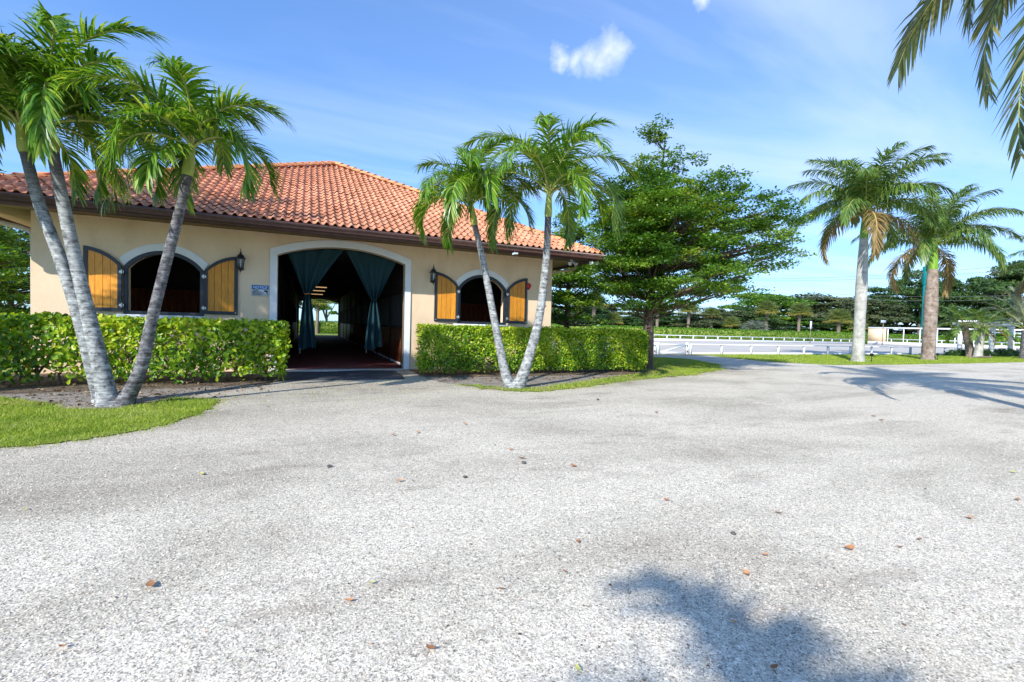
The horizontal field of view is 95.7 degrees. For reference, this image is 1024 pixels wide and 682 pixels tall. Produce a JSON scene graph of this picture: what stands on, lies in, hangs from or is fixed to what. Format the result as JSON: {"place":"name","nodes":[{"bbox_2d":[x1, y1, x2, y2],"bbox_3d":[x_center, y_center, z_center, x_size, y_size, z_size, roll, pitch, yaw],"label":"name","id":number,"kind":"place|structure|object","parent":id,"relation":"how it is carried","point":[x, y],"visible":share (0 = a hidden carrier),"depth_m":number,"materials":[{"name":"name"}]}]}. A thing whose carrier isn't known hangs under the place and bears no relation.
{"place":"outdoors","nodes":[
{"label":"outdoors","id":0,"kind":"place"},
{"bbox_2d":[0,395,219,446],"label":"lawn","id":1,"kind":"structure","parent":0,"point":[106,416],"depth_m":6.41,"materials":[{"name":"green plant"}]},
{"bbox_2d":[0,396,233,454],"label":"grass edge","id":2,"kind":"object","parent":1,"relation":"on","point":[72,440],"depth_m":6.60,"materials":[{"name":"green plant"}]},
{"bbox_2d":[0,371,279,393],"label":"soil bed","id":3,"kind":"object","parent":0,"point":[169,383],"visible":0.43,"depth_m":10.06,"materials":[{"name":"brown soil"}]},
{"bbox_2d":[0,311,291,384],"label":"hedge","id":4,"kind":"object","parent":3,"relation":"on","point":[275,333],"visible":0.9,"depth_m":9.86,"materials":[{"name":"green plant"}]},
{"bbox_2d":[206,378,474,406],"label":"weeds","id":5,"kind":"object","parent":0,"point":[338,391],"visible":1,"depth_m":9.43,"materials":[{"name":"green plant"}]},
{"bbox_2d":[1,322,733,373],"bbox_3d":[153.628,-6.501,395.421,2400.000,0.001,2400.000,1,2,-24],"label":"ground","id":6,"kind":"structure","parent":0,"point":[326,334],"depth_m":29.29,"materials":[{"name":"green plant"}]},
{"bbox_2d":[0,225,29,337],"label":"shade tree","id":7,"kind":"object","parent":6,"relation":"on","point":[12,255],"visible":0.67,"depth_m":15.87,"materials":[{"name":"green plant"}]},
{"bbox_2d":[0,169,29,330],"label":"shade tree","id":8,"kind":"object","parent":6,"relation":"on","point":[25,291],"visible":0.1,"depth_m":19.96,"materials":[{"name":"green plant"}]},
{"bbox_2d":[0,227,29,328],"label":"shade tree","id":9,"kind":"object","parent":6,"relation":"on","point":[13,281],"visible":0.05,"depth_m":26.80,"materials":[{"name":"green plant"}]},
{"bbox_2d":[0,161,606,373],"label":"barn","id":10,"kind":"structure","parent":6,"relation":"on","point":[330,205],"depth_m":14.35,"materials":[{"name":"beige paint"}]},
{"bbox_2d":[116,244,209,318],"bbox_3d":[-9.066,-1.556,12.108,2.000,1.950,0.090,1,2,-24],"label":"window","id":11,"kind":"structure","parent":10,"relation":"in","point":[134,255],"depth_m":11.98,"materials":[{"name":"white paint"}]},
{"bbox_2d":[236,249,245,272],"bbox_3d":[-7.423,-2.198,12.663,0.297,0.660,0.240,3,2,44],"label":"wall lantern","id":12,"kind":"object","parent":10,"relation":"attached to","point":[240,258],"depth_m":12.60,"materials":[{"name":"black paint"}]},
{"bbox_2d":[251,285,268,296],"bbox_3d":[-7.061,-1.413,12.998,0.430,0.310,0.024,1,2,-24],"label":"notice sign","id":13,"kind":"object","parent":10,"relation":"attached to","point":[259,290],"visible":1,"depth_m":12.99,"materials":[{"name":"blue metal"}]},
{"bbox_2d":[284,249,343,350],"bbox_3d":[-5.934,-1.209,13.891,1.660,3.170,0.281,1,2,-24],"label":"curtain","id":14,"kind":"object","parent":10,"relation":"hanging from","point":[311,268],"visible":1,"depth_m":13.82,"materials":[{"name":"teal fabric"}]},
{"bbox_2d":[346,251,398,352],"bbox_3d":[-4.380,-1.197,14.583,1.660,3.150,0.266,1,2,-24],"label":"curtain","id":15,"kind":"object","parent":10,"relation":"hanging from","point":[374,272],"visible":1,"depth_m":14.55,"materials":[{"name":"teal fabric"}]},
{"bbox_2d":[430,265,436,283],"bbox_3d":[-2.508,-2.130,14.831,0.240,0.660,0.297,2,2,-1],"label":"wall lantern","id":16,"kind":"object","parent":10,"relation":"attached to","point":[433,272],"depth_m":14.75,"materials":[{"name":"black paint"}]},
{"bbox_2d":[453,269,508,326],"bbox_3d":[-0.997,-1.443,15.666,2.000,1.950,0.090,1,2,-24],"label":"window","id":17,"kind":"structure","parent":10,"relation":"in","point":[495,277],"depth_m":15.59,"materials":[{"name":"white paint"}]},
{"bbox_2d":[299,320,337,333],"bbox_3d":[-23.043,-1.695,56.032,15.201,1.753,1.484,1,2,-24],"label":"hedge","id":18,"kind":"object","parent":6,"relation":"on","point":[328,326],"visible":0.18,"depth_m":55.86,"materials":[{"name":"green plant"}]},
{"bbox_2d":[301,301,337,321],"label":"broadleaf tree","id":19,"kind":"object","parent":6,"relation":"on","point":[325,308],"visible":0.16,"depth_m":69.29,"materials":[{"name":"green plant"}]},
{"bbox_2d":[311,299,332,333],"bbox_3d":[-23.177,-3.491,55.251,3.555,5.291,3.411,1,2,-24],"label":"fan palm","id":20,"kind":"object","parent":6,"relation":"on","point":[317,302],"visible":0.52,"depth_m":55.10,"materials":[{"name":"green plant"}]},
{"bbox_2d":[553,295,605,322],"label":"broadleaf tree","id":21,"kind":"object","parent":6,"relation":"on","point":[587,311],"visible":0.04,"depth_m":73.77,"materials":[{"name":"green plant"}]},
{"bbox_2d":[551,303,623,324],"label":"broadleaf tree","id":22,"kind":"object","parent":6,"relation":"on","point":[600,309],"visible":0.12,"depth_m":72.12,"materials":[{"name":"green plant"}]},
{"bbox_2d":[580,290,606,325],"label":"fan palm","id":23,"kind":"object","parent":6,"relation":"on","point":[594,310],"visible":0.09,"depth_m":67.77,"materials":[{"name":"grey plant"}]},
{"bbox_2d":[581,303,643,326],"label":"broadleaf tree","id":24,"kind":"object","parent":6,"relation":"on","point":[610,307],"visible":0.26,"depth_m":82.27,"materials":[{"name":"green plant"}]},
{"bbox_2d":[604,311,623,325],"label":"fan palm","id":25,"kind":"object","parent":6,"relation":"on","point":[612,316],"visible":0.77,"depth_m":70.28,"materials":[{"name":"green plant"}]},
{"bbox_2d":[605,316,643,325],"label":"broadleaf tree","id":26,"kind":"object","parent":6,"relation":"on","point":[636,322],"visible":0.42,"depth_m":75.29,"materials":[{"name":"green plant"}]},
{"bbox_2d":[622,312,670,327],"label":"broadleaf tree","id":27,"kind":"object","parent":6,"relation":"on","point":[653,323],"visible":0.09,"depth_m":84.94,"materials":[{"name":"green plant"}]},
{"bbox_2d":[628,317,677,326],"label":"broadleaf tree","id":28,"kind":"object","parent":6,"relation":"on","point":[660,321],"visible":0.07,"depth_m":79.28,"materials":[{"name":"green plant"}]},
{"bbox_2d":[642,312,705,328],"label":"broadleaf tree","id":29,"kind":"object","parent":6,"relation":"on","point":[672,317],"visible":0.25,"depth_m":81.29,"materials":[{"name":"green plant"}]},
{"bbox_2d":[675,300,700,327],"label":"fan palm","id":30,"kind":"object","parent":6,"relation":"on","point":[694,308],"visible":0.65,"depth_m":76.15,"materials":[{"name":"green plant"}]},
{"bbox_2d":[659,313,725,328],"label":"broadleaf tree","id":31,"kind":"object","parent":6,"relation":"on","point":[699,324],"visible":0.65,"depth_m":78.82,"materials":[{"name":"green plant"}]},
{"bbox_2d":[701,307,723,328],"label":"fan palm","id":32,"kind":"object","parent":6,"relation":"on","point":[710,310],"visible":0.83,"depth_m":80.01,"materials":[{"name":"plant"}]},
{"bbox_2d":[551,323,907,343],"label":"hedge","id":33,"kind":"object","parent":6,"relation":"on","point":[702,333],"visible":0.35,"depth_m":75.28,"materials":[{"name":"green plant"}]},
{"bbox_2d":[722,316,740,328],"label":"fan palm","id":34,"kind":"object","parent":6,"relation":"on","point":[731,322],"visible":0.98,"depth_m":80.41,"materials":[{"name":"plant"}]},
{"bbox_2d":[695,307,772,328],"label":"broadleaf tree","id":35,"kind":"object","parent":6,"relation":"on","point":[725,312],"visible":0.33,"depth_m":86.87,"materials":[{"name":"green plant"}]},
{"bbox_2d":[700,317,786,330],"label":"broadleaf tree","id":36,"kind":"object","parent":6,"relation":"on","point":[777,328],"visible":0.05,"depth_m":91.12,"materials":[{"name":"green plant"}]},
{"bbox_2d":[715,307,790,328],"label":"broadleaf tree","id":37,"kind":"object","parent":6,"relation":"on","point":[762,317],"visible":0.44,"depth_m":87.45,"materials":[{"name":"green plant"}]},
{"bbox_2d":[738,319,770,331],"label":"palmetto bush","id":38,"kind":"object","parent":6,"relation":"on","point":[755,325],"visible":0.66,"depth_m":80.34,"materials":[{"name":"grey plant"}]},
{"bbox_2d":[752,299,781,329],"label":"fan palm","id":39,"kind":"object","parent":6,"relation":"on","point":[767,308],"visible":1,"depth_m":83.86,"materials":[{"name":"green plant"}]},
{"bbox_2d":[717,292,819,324],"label":"broadleaf tree","id":40,"kind":"object","parent":6,"relation":"on","point":[749,299],"visible":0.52,"depth_m":106.55,"materials":[{"name":"green plant"}]},
{"bbox_2d":[743,319,811,330],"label":"broadleaf tree","id":41,"kind":"object","parent":6,"relation":"on","point":[788,327],"visible":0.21,"depth_m":97.89,"materials":[{"name":"plant"}]},
{"bbox_2d":[785,301,812,331],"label":"fan palm","id":42,"kind":"object","parent":6,"relation":"on","point":[799,309],"visible":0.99,"depth_m":89.28,"materials":[{"name":"plant"}]},
{"bbox_2d":[770,318,844,330],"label":"broadleaf tree","id":43,"kind":"object","parent":6,"relation":"on","point":[818,325],"visible":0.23,"depth_m":102.87,"materials":[{"name":"green plant"}]},
{"bbox_2d":[776,296,853,327],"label":"broadleaf tree","id":44,"kind":"object","parent":6,"relation":"on","point":[823,313],"visible":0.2,"depth_m":107.89,"materials":[{"name":"green plant"}]},
{"bbox_2d":[773,329,893,333],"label":"hedge","id":45,"kind":"object","parent":6,"relation":"on","point":[833,331],"visible":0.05,"depth_m":100.42,"materials":[{"name":"green plant"}]},
{"bbox_2d":[779,292,889,330],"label":"broadleaf tree","id":46,"kind":"object","parent":6,"relation":"on","point":[836,305],"visible":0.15,"depth_m":110.44,"materials":[{"name":"green plant"}]},
{"bbox_2d":[820,307,852,332],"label":"fan palm","id":47,"kind":"object","parent":6,"relation":"on","point":[839,315],"visible":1,"depth_m":90.31,"materials":[{"name":"plant"}]},
{"bbox_2d":[808,319,876,331],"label":"broadleaf tree","id":48,"kind":"object","parent":6,"relation":"on","point":[843,329],"visible":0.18,"depth_m":106.38,"materials":[{"name":"green plant"}]},
{"bbox_2d":[788,296,913,328],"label":"broadleaf tree","id":49,"kind":"object","parent":6,"relation":"on","point":[895,319],"visible":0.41,"depth_m":107.04,"materials":[{"name":"green plant"}]},
{"bbox_2d":[842,300,919,330],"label":"broadleaf tree","id":50,"kind":"object","parent":6,"relation":"on","point":[899,307],"visible":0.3,"depth_m":108.61,"materials":[{"name":"green plant"}]},
{"bbox_2d":[867,284,921,331],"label":"broadleaf tree","id":51,"kind":"object","parent":6,"relation":"on","point":[904,291],"visible":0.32,"depth_m":111.57,"materials":[{"name":"green plant"}]},
{"bbox_2d":[886,324,916,333],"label":"broadleaf tree","id":52,"kind":"object","parent":6,"relation":"on","point":[911,331],"visible":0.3,"depth_m":115.67,"materials":[{"name":"plant"}]},
{"bbox_2d":[871,279,959,333],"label":"broadleaf tree","id":53,"kind":"object","parent":6,"relation":"on","point":[943,304],"visible":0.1,"depth_m":114.91,"materials":[{"name":"green plant"}]},
{"bbox_2d":[887,269,958,334],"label":"broadleaf tree","id":54,"kind":"object","parent":6,"relation":"on","point":[917,312],"visible":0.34,"depth_m":112.54,"materials":[{"name":"green plant"}]},
{"bbox_2d":[920,266,926,333],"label":"teal mast","id":55,"kind":"object","parent":6,"relation":"on","point":[924,275],"visible":0.4,"depth_m":103.57,"materials":[{"name":"metal"}]},
{"bbox_2d":[900,325,948,335],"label":"broadleaf tree","id":56,"kind":"object","parent":6,"relation":"on","point":[937,329],"visible":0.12,"depth_m":113.44,"materials":[{"name":"plant"}]},
{"bbox_2d":[903,278,986,332],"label":"broadleaf tree","id":57,"kind":"object","parent":6,"relation":"on","point":[962,289],"visible":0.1,"depth_m":115.00,"materials":[{"name":"green plant"}]},
{"bbox_2d":[886,334,1020,345],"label":"hedge","id":58,"kind":"object","parent":6,"relation":"on","point":[951,341],"visible":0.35,"depth_m":83.31,"materials":[{"name":"green plant"}]},
{"bbox_2d":[937,324,998,336],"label":"broadleaf tree","id":59,"kind":"object","parent":6,"relation":"on","point":[953,332],"visible":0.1,"depth_m":114.81,"materials":[{"name":"plant"}]},
{"bbox_2d":[938,279,1012,327],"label":"broadleaf tree","id":60,"kind":"object","parent":6,"relation":"on","point":[988,286],"visible":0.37,"depth_m":110.04,"materials":[{"name":"green plant"}]},
{"bbox_2d":[947,276,1023,314],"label":"broadleaf tree","id":61,"kind":"object","parent":6,"relation":"on","point":[971,279],"visible":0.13,"depth_m":114.34,"materials":[{"name":"green plant"}]},
{"bbox_2d":[964,268,1023,327],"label":"broadleaf tree","id":62,"kind":"object","parent":6,"relation":"on","point":[993,275],"visible":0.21,"depth_m":113.52,"materials":[{"name":"green plant"}]},
{"bbox_2d":[972,326,1020,336],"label":"broadleaf tree","id":63,"kind":"object","parent":6,"relation":"on","point":[999,335],"visible":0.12,"depth_m":112.21,"materials":[{"name":"plant"}]},
{"bbox_2d":[971,260,1023,322],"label":"broadleaf tree","id":64,"kind":"object","parent":6,"relation":"on","point":[1014,283],"visible":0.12,"depth_m":112.03,"materials":[{"name":"green plant"}]},
{"bbox_2d":[0,355,1023,681],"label":"gravel driveway","id":65,"kind":"structure","parent":0,"point":[806,385],"depth_m":3.27,"materials":[{"name":"grey gravel"}]},
{"bbox_2d":[0,384,260,408],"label":"soil bed","id":66,"kind":"object","parent":65,"relation":"on","point":[64,396],"visible":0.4,"depth_m":8.31,"materials":[{"name":"soil"}]},
{"bbox_2d":[0,26,160,404],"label":"palm tree","id":67,"kind":"object","parent":66,"relation":"on","point":[14,111],"visible":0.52,"depth_m":7.38,"materials":[{"name":"green plant"}]},
{"bbox_2d":[0,0,198,406],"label":"palm tree","id":68,"kind":"object","parent":66,"relation":"on","point":[42,129],"visible":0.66,"depth_m":7.33,"materials":[{"name":"green plant"}]},
{"bbox_2d":[47,51,295,406],"bbox_3d":[-5.120,-1.509,7.510,3.053,5.404,2.802,1,2,-24],"label":"palm tree","id":69,"kind":"object","parent":66,"relation":"on","point":[191,121],"visible":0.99,"depth_m":7.17,"materials":[{"name":"green plant"}]},
{"bbox_2d":[145,580,154,585],"bbox_3d":[-1.940,1.301,2.484,0.039,0.010,0.076,-3,4,-38],"label":"fallen leaf","id":70,"kind":"object","parent":65,"relation":"on","point":[150,583],"visible":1,"depth_m":2.49,"materials":[{"name":"orange plant"}]},
{"bbox_2d":[278,370,403,380],"bbox_3d":[-4.543,0.923,12.519,3.093,0.050,2.119,1,2,-24],"label":"rubber mat","id":71,"kind":"object","parent":65,"relation":"on","point":[350,375],"visible":0.96,"depth_m":12.35,"materials":[{"name":"grey rubber"}]},
{"bbox_2d":[2,383,1006,681],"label":"debris","id":72,"kind":"object","parent":65,"relation":"on","point":[538,565],"visible":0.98,"depth_m":2.88,"materials":[{"name":"brown plant"}]},
{"bbox_2d":[551,202,619,354],"bbox_3d":[2.622,-3.075,23.047,6.487,7.876,5.318,1,2,-24],"label":"shade tree","id":73,"kind":"object","parent":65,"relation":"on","point":[569,280],"visible":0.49,"depth_m":22.62,"materials":[{"name":"green plant"}]},
{"bbox_2d":[886,0,1023,180],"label":"coconut palm","id":74,"kind":"object","parent":65,"relation":"on","point":[992,12],"visible":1,"depth_m":6.54,"materials":[{"name":"green plant"}]},
{"bbox_2d":[0,0,1023,336],"label":"sky","id":75,"kind":"structure","parent":0,"point":[378,87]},
{"bbox_2d":[414,372,634,387],"bbox_3d":[1.998,1.064,14.169,9.447,0.001,5.118,1,2,-24],"label":"soil bed","id":76,"kind":"object","parent":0,"point":[539,382],"visible":0.38,"depth_m":12.53,"materials":[{"name":"soil"}]},
{"bbox_2d":[0,368,713,414],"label":"leaf litter","id":77,"kind":"object","parent":76,"relation":"on","point":[171,390],"visible":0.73,"depth_m":9.53,"materials":[{"name":"brown plant"}]},
{"bbox_2d":[408,132,543,387],"bbox_3d":[-0.807,-1.763,10.934,3.167,5.911,3.271,1,2,-24],"label":"palm tree","id":78,"kind":"object","parent":76,"relation":"on","point":[462,184],"visible":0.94,"depth_m":10.74,"materials":[{"name":"green plant"}]},
{"bbox_2d":[458,111,641,387],"bbox_3d":[0.992,-1.898,10.854,4.222,6.311,4.141,1,2,-24],"label":"palm tree","id":79,"kind":"object","parent":76,"relation":"on","point":[552,167],"visible":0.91,"depth_m":10.81,"materials":[{"name":"green plant"}]},
{"bbox_2d":[407,367,658,376],"bbox_3d":[1.534,1.007,15.461,9.633,0.001,2.676,1,2,-24],"label":"soil bed","id":80,"kind":"object","parent":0,"point":[486,373],"visible":0.44,"depth_m":14.64,"materials":[{"name":"brown soil"}]},
{"bbox_2d":[415,323,649,373],"bbox_3d":[0.944,0.261,14.909,8.016,1.520,1.627,1,2,-24],"label":"hedge","id":81,"kind":"object","parent":80,"relation":"on","point":[633,348],"visible":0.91,"depth_m":14.35,"materials":[{"name":"green plant"}]},
{"bbox_2d":[453,357,732,393],"bbox_3d":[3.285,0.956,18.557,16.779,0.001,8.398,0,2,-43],"label":"lawn","id":82,"kind":"structure","parent":0,"point":[551,388],"depth_m":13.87,"materials":[{"name":"green plant"}]},
{"bbox_2d":[577,113,819,369],"bbox_3d":[6.494,-3.506,16.782,8.864,9.337,7.196,2,2,16],"label":"shade tree","id":83,"kind":"object","parent":82,"relation":"on","point":[657,240],"visible":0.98,"depth_m":15.95,"materials":[{"name":"green plant"}]},
{"bbox_2d":[553,341,997,354],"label":"arena sand","id":84,"kind":"structure","parent":0,"point":[743,347],"depth_m":48.42,"materials":[{"name":"white sand"}]},
{"bbox_2d":[657,342,689,353],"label":"arena gate","id":85,"kind":"structure","parent":84,"relation":"on","point":[687,345],"depth_m":29.10,"materials":[{"name":"white plastic"}]},
{"bbox_2d":[654,334,851,343],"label":"arena fence","id":86,"kind":"object","parent":84,"relation":"on","point":[740,340],"visible":0.52,"depth_m":73.52,"materials":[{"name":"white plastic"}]},
{"bbox_2d":[689,344,1018,354],"bbox_3d":[36.221,0.864,40.618,54.415,0.665,0.270,1,2,-24],"label":"arena fence","id":87,"kind":"object","parent":84,"relation":"on","point":[804,349],"visible":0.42,"depth_m":33.95,"materials":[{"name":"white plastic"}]},
{"bbox_2d":[867,327,1023,349],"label":"arena screen","id":88,"kind":"object","parent":84,"relation":"on","point":[874,336],"visible":0.57,"depth_m":80.65,"materials":[{"name":"white plastic"}]},
{"bbox_2d":[891,339,1019,345],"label":"arena fence","id":89,"kind":"object","parent":84,"relation":"on","point":[942,340],"visible":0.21,"depth_m":79.72,"materials":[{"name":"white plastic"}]},
{"bbox_2d":[691,354,1023,364],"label":"lawn","id":90,"kind":"structure","parent":0,"point":[839,360],"depth_m":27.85,"materials":[{"name":"green plant"}]},
{"bbox_2d":[783,141,956,361],"bbox_3d":[19.686,-4.903,26.138,7.936,12.231,8.173,1,2,-24],"label":"royal palm","id":91,"kind":"object","parent":90,"relation":"on","point":[861,189],"visible":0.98,"depth_m":25.38,"materials":[{"name":"green plant"}]},
{"bbox_2d":[754,360,1016,365],"bbox_3d":[31.023,1.329,30.708,38.426,0.058,3.936,1,2,-24],"label":"grass edge","id":92,"kind":"object","parent":90,"relation":"on","point":[897,364],"depth_m":24.73,"materials":[{"name":"green plant"}]},
{"bbox_2d":[850,183,1023,359],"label":"royal palm","id":93,"kind":"object","parent":90,"relation":"on","point":[930,253],"visible":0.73,"depth_m":30.71,"materials":[{"name":"green plant"}]},
{"bbox_2d":[943,349,965,355],"bbox_3d":[37.499,1.015,38.878,2.416,0.889,1.568,1,2,-11],"label":"ground shrub","id":94,"kind":"object","parent":90,"relation":"on","point":[955,352],"visible":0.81,"depth_m":38.63,"materials":[{"name":"green plant"}]},
{"bbox_2d":[937,306,1008,356],"bbox_3d":[37.283,-0.752,38.031,4.805,4.312,4.842,1,2,-24],"label":"young palm","id":95,"kind":"object","parent":90,"relation":"on","point":[968,342],"visible":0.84,"depth_m":37.84,"materials":[{"name":"green plant"}]},
{"bbox_2d":[952,320,1016,352],"bbox_3d":[44.753,-0.239,43.682,9.732,3.150,3.612,0,2,-33],"label":"pergola","id":96,"kind":"object","parent":90,"relation":"on","point":[991,346],"visible":0.41,"depth_m":42.81,"materials":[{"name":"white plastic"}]},
{"bbox_2d":[948,307,1022,356],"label":"young palm","id":97,"kind":"object","parent":90,"relation":"on","point":[978,336],"visible":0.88,"depth_m":37.09,"materials":[{"name":"green plant"}]},
{"bbox_2d":[983,348,1007,356],"bbox_3d":[42.155,1.023,40.896,5.380,0.975,1.690,1,2,-29],"label":"ground shrub","id":98,"kind":"object","parent":90,"relation":"on","point":[986,352],"visible":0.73,"depth_m":40.22,"materials":[{"name":"green plant"}]},
{"bbox_2d":[971,286,1023,358],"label":"silver date palm","id":99,"kind":"object","parent":90,"relation":"on","point":[1019,317],"visible":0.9,"depth_m":37.06,"materials":[{"name":"plant"}]},
{"bbox_2d":[998,348,1019,356],"bbox_3d":[45.599,1.079,42.301,5.398,0.970,1.830,1,2,-24],"label":"ground shrub","id":100,"kind":"object","parent":90,"relation":"on","point":[1011,352],"visible":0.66,"depth_m":41.49,"materials":[{"name":"green plant"}]},
{"bbox_2d":[998,232,1023,304],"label":"royal palm","id":101,"kind":"object","parent":90,"relation":"on","point":[1021,287],"visible":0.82,"depth_m":37.28,"materials":[{"name":"green plant"}]},
{"bbox_2d":[786,266,998,278],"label":"power cable","id":102,"kind":"object","parent":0,"point":[872,275],"visible":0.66,"depth_m":83.61,"materials":[{"name":"metal"}]},
{"bbox_2d":[796,269,1018,280],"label":"power cable","id":103,"kind":"object","parent":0,"point":[881,278],"visible":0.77,"depth_m":84.42,"materials":[{"name":"metal"}]},
{"bbox_2d":[807,292,1009,296],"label":"power cable","id":104,"kind":"object","parent":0,"point":[910,296],"visible":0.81,"depth_m":85.31,"materials":[{"name":"metal"}]},
{"bbox_2d":[803,296,1023,300],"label":"power cable","id":105,"kind":"object","parent":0,"point":[910,300],"visible":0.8,"depth_m":86.13,"materials":[{"name":"metal"}]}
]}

